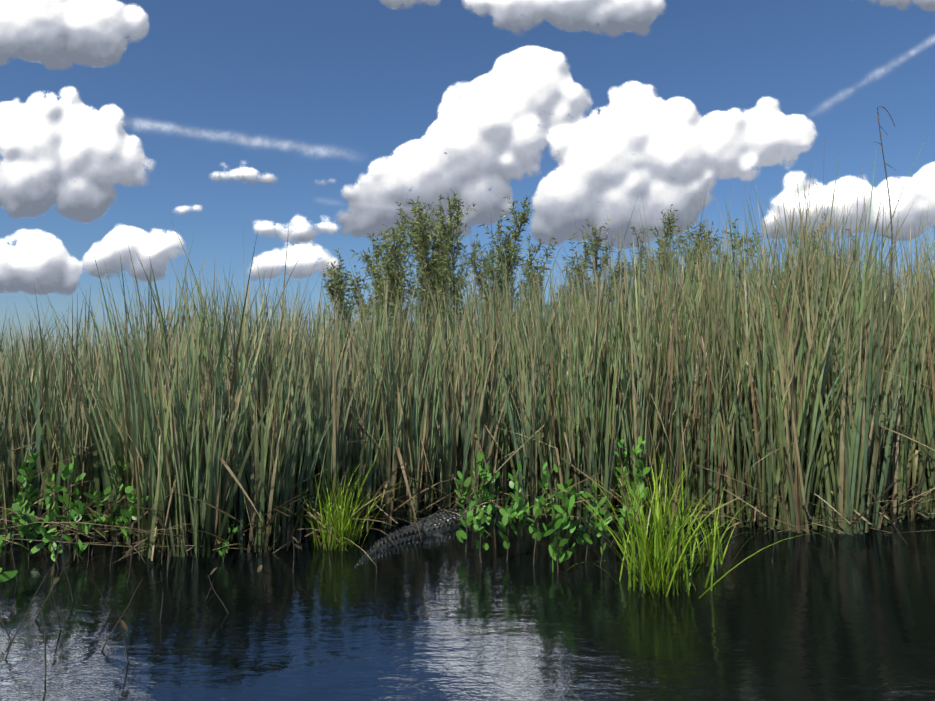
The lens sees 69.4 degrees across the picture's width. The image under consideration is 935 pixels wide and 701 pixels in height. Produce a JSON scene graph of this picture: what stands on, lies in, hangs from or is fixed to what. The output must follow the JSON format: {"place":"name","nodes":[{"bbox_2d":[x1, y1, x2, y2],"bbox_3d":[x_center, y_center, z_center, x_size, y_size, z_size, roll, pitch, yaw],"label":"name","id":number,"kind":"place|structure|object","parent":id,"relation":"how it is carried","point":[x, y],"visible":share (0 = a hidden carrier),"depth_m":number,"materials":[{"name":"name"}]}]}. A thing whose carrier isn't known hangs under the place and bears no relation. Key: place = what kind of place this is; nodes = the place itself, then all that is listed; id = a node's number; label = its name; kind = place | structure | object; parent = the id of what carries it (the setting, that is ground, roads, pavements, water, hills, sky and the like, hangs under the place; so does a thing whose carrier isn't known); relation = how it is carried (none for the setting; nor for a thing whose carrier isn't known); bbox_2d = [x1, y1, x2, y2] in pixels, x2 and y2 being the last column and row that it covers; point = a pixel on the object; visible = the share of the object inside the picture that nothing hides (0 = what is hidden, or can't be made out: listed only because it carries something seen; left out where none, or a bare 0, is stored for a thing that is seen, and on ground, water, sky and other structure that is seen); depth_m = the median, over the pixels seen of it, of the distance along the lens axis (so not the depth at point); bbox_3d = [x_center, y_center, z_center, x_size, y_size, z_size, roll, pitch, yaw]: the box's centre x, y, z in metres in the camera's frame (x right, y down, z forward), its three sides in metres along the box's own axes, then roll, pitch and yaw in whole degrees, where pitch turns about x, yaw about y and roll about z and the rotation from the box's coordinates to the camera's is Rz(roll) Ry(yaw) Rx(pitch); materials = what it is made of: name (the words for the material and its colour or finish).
{"place":"outdoors","nodes":[
{"label":"outdoors","id":0,"kind":"place"},
{"bbox_2d":[0,123,934,569],"bbox_3d":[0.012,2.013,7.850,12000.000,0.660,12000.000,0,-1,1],"label":"ground","id":1,"kind":"structure","parent":0,"point":[504,492],"depth_m":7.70,"materials":[{"name":"green plant"}]},
{"bbox_2d":[315,248,374,372],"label":"willow tree","id":2,"kind":"object","parent":1,"relation":"on","point":[338,286],"visible":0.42,"depth_m":10.14,"materials":[{"name":"green plant"}]},
{"bbox_2d":[344,215,422,350],"bbox_3d":[-1.339,-0.106,10.772,1.332,4.068,1.778,0,-1,1],"label":"willow tree","id":3,"kind":"object","parent":1,"relation":"on","point":[378,279],"visible":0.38,"depth_m":10.60,"materials":[{"name":"green plant"}]},
{"bbox_2d":[351,219,460,355],"bbox_3d":[-0.879,-0.019,10.365,1.173,3.875,2.173,-1,-2,43],"label":"willow tree","id":4,"kind":"object","parent":1,"relation":"on","point":[396,254],"visible":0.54,"depth_m":10.08,"materials":[{"name":"green plant"}]},
{"bbox_2d":[392,190,495,360],"bbox_3d":[-0.477,-0.387,11.329,1.721,4.655,1.918,1,-2,-42],"label":"willow tree","id":5,"kind":"object","parent":1,"relation":"on","point":[423,238],"visible":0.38,"depth_m":11.28,"materials":[{"name":"green plant"}]},
{"bbox_2d":[458,195,538,350],"bbox_3d":[0.538,-0.281,10.852,1.293,4.421,1.360,0,-1,-10],"label":"willow tree","id":6,"kind":"object","parent":1,"relation":"on","point":[508,241],"visible":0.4,"depth_m":10.69,"materials":[{"name":"green plant"}]},
{"bbox_2d":[501,235,574,337],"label":"willow tree","id":7,"kind":"object","parent":1,"relation":"on","point":[530,264],"visible":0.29,"depth_m":10.20,"materials":[{"name":"green plant"}]},
{"bbox_2d":[551,218,620,342],"bbox_3d":[2.062,-0.153,11.175,1.569,4.180,1.735,0,-1,1],"label":"willow tree","id":8,"kind":"object","parent":1,"relation":"on","point":[594,243],"visible":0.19,"depth_m":11.34,"materials":[{"name":"green plant"}]},
{"bbox_2d":[590,250,731,328],"bbox_3d":[2.754,0.209,10.412,2.443,3.427,1.549,1,-1,-27],"label":"willow tree","id":9,"kind":"object","parent":1,"relation":"on","point":[616,275],"visible":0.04,"depth_m":9.75,"materials":[{"name":"green plant"}]},
{"bbox_2d":[614,204,714,312],"bbox_3d":[3.320,-0.322,11.439,1.398,4.531,2.114,1,-1,-32],"label":"willow tree","id":10,"kind":"object","parent":1,"relation":"on","point":[665,232],"visible":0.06,"depth_m":11.74,"materials":[{"name":"green plant"}]},
{"bbox_2d":[671,220,729,313],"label":"willow tree","id":11,"kind":"object","parent":1,"relation":"on","point":[704,236],"visible":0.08,"depth_m":10.72,"materials":[{"name":"green plant"}]},
{"bbox_2d":[711,219,798,345],"bbox_3d":[4.372,-0.034,10.642,1.542,3.918,1.934,-1,-2,37],"label":"willow tree","id":12,"kind":"object","parent":1,"relation":"on","point":[733,242],"visible":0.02,"depth_m":10.29,"materials":[{"name":"green plant"}]},
{"bbox_2d":[752,224,838,290],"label":"willow tree","id":13,"kind":"object","parent":1,"relation":"on","point":[814,241],"depth_m":11.64,"materials":[{"name":"green plant"}]},
{"bbox_2d":[783,213,883,291],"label":"willow tree","id":14,"kind":"object","parent":1,"relation":"on","point":[854,255],"visible":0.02,"depth_m":11.76,"materials":[{"name":"green plant"}]},
{"bbox_2d":[876,106,901,500],"bbox_3d":[4.272,-0.374,6.832,0.281,4.230,0.039,0,-1,1],"label":"dead stalk","id":15,"kind":"object","parent":1,"relation":"attached to","point":[890,294],"visible":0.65,"depth_m":6.83,"materials":[{"name":"brown plant"}]},
{"bbox_2d":[0,501,934,700],"bbox_3d":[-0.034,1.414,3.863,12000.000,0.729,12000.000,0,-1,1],"label":"water","id":16,"kind":"structure","parent":0,"point":[810,616],"depth_m":4.19,"materials":[{"name":"blue liquid"}]},
{"bbox_2d":[0,431,650,581],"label":"leafy shrubs","id":17,"kind":"object","parent":16,"relation":"on","point":[509,514],"visible":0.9,"depth_m":5.61,"materials":[{"name":"green plant"}]},
{"bbox_2d":[287,452,393,550],"bbox_3d":[-1.215,1.341,6.035,1.292,0.924,1.208,0,-1,21],"label":"sedge tuft","id":18,"kind":"object","parent":16,"relation":"in","point":[343,530],"visible":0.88,"depth_m":5.92,"materials":[{"name":"green plant"}]},
{"bbox_2d":[355,507,499,566],"bbox_3d":[-0.429,1.761,6.454,0.906,0.328,2.706,-1,-2,36],"label":"alligator","id":19,"kind":"object","parent":16,"relation":"in","point":[434,525],"visible":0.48,"depth_m":6.31},
{"bbox_2d":[568,441,815,597],"bbox_3d":[1.444,1.222,4.867,1.549,1.111,1.448,0,-1,1],"label":"sedge tuft","id":20,"kind":"object","parent":16,"relation":"in","point":[654,574],"visible":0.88,"depth_m":4.81,"materials":[{"name":"green plant"}]},
{"bbox_2d":[687,504,756,566],"bbox_3d":[1.919,1.517,5.412,0.781,0.545,0.602,0,-1,21],"label":"sedge tuft","id":21,"kind":"object","parent":16,"relation":"in","point":[710,551],"visible":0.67,"depth_m":5.42,"materials":[{"name":"green plant"}]},
{"bbox_2d":[0,0,934,364],"label":"sky","id":22,"kind":"structure","parent":0,"point":[305,94],"materials":[{"name":"blue"}]}
]}

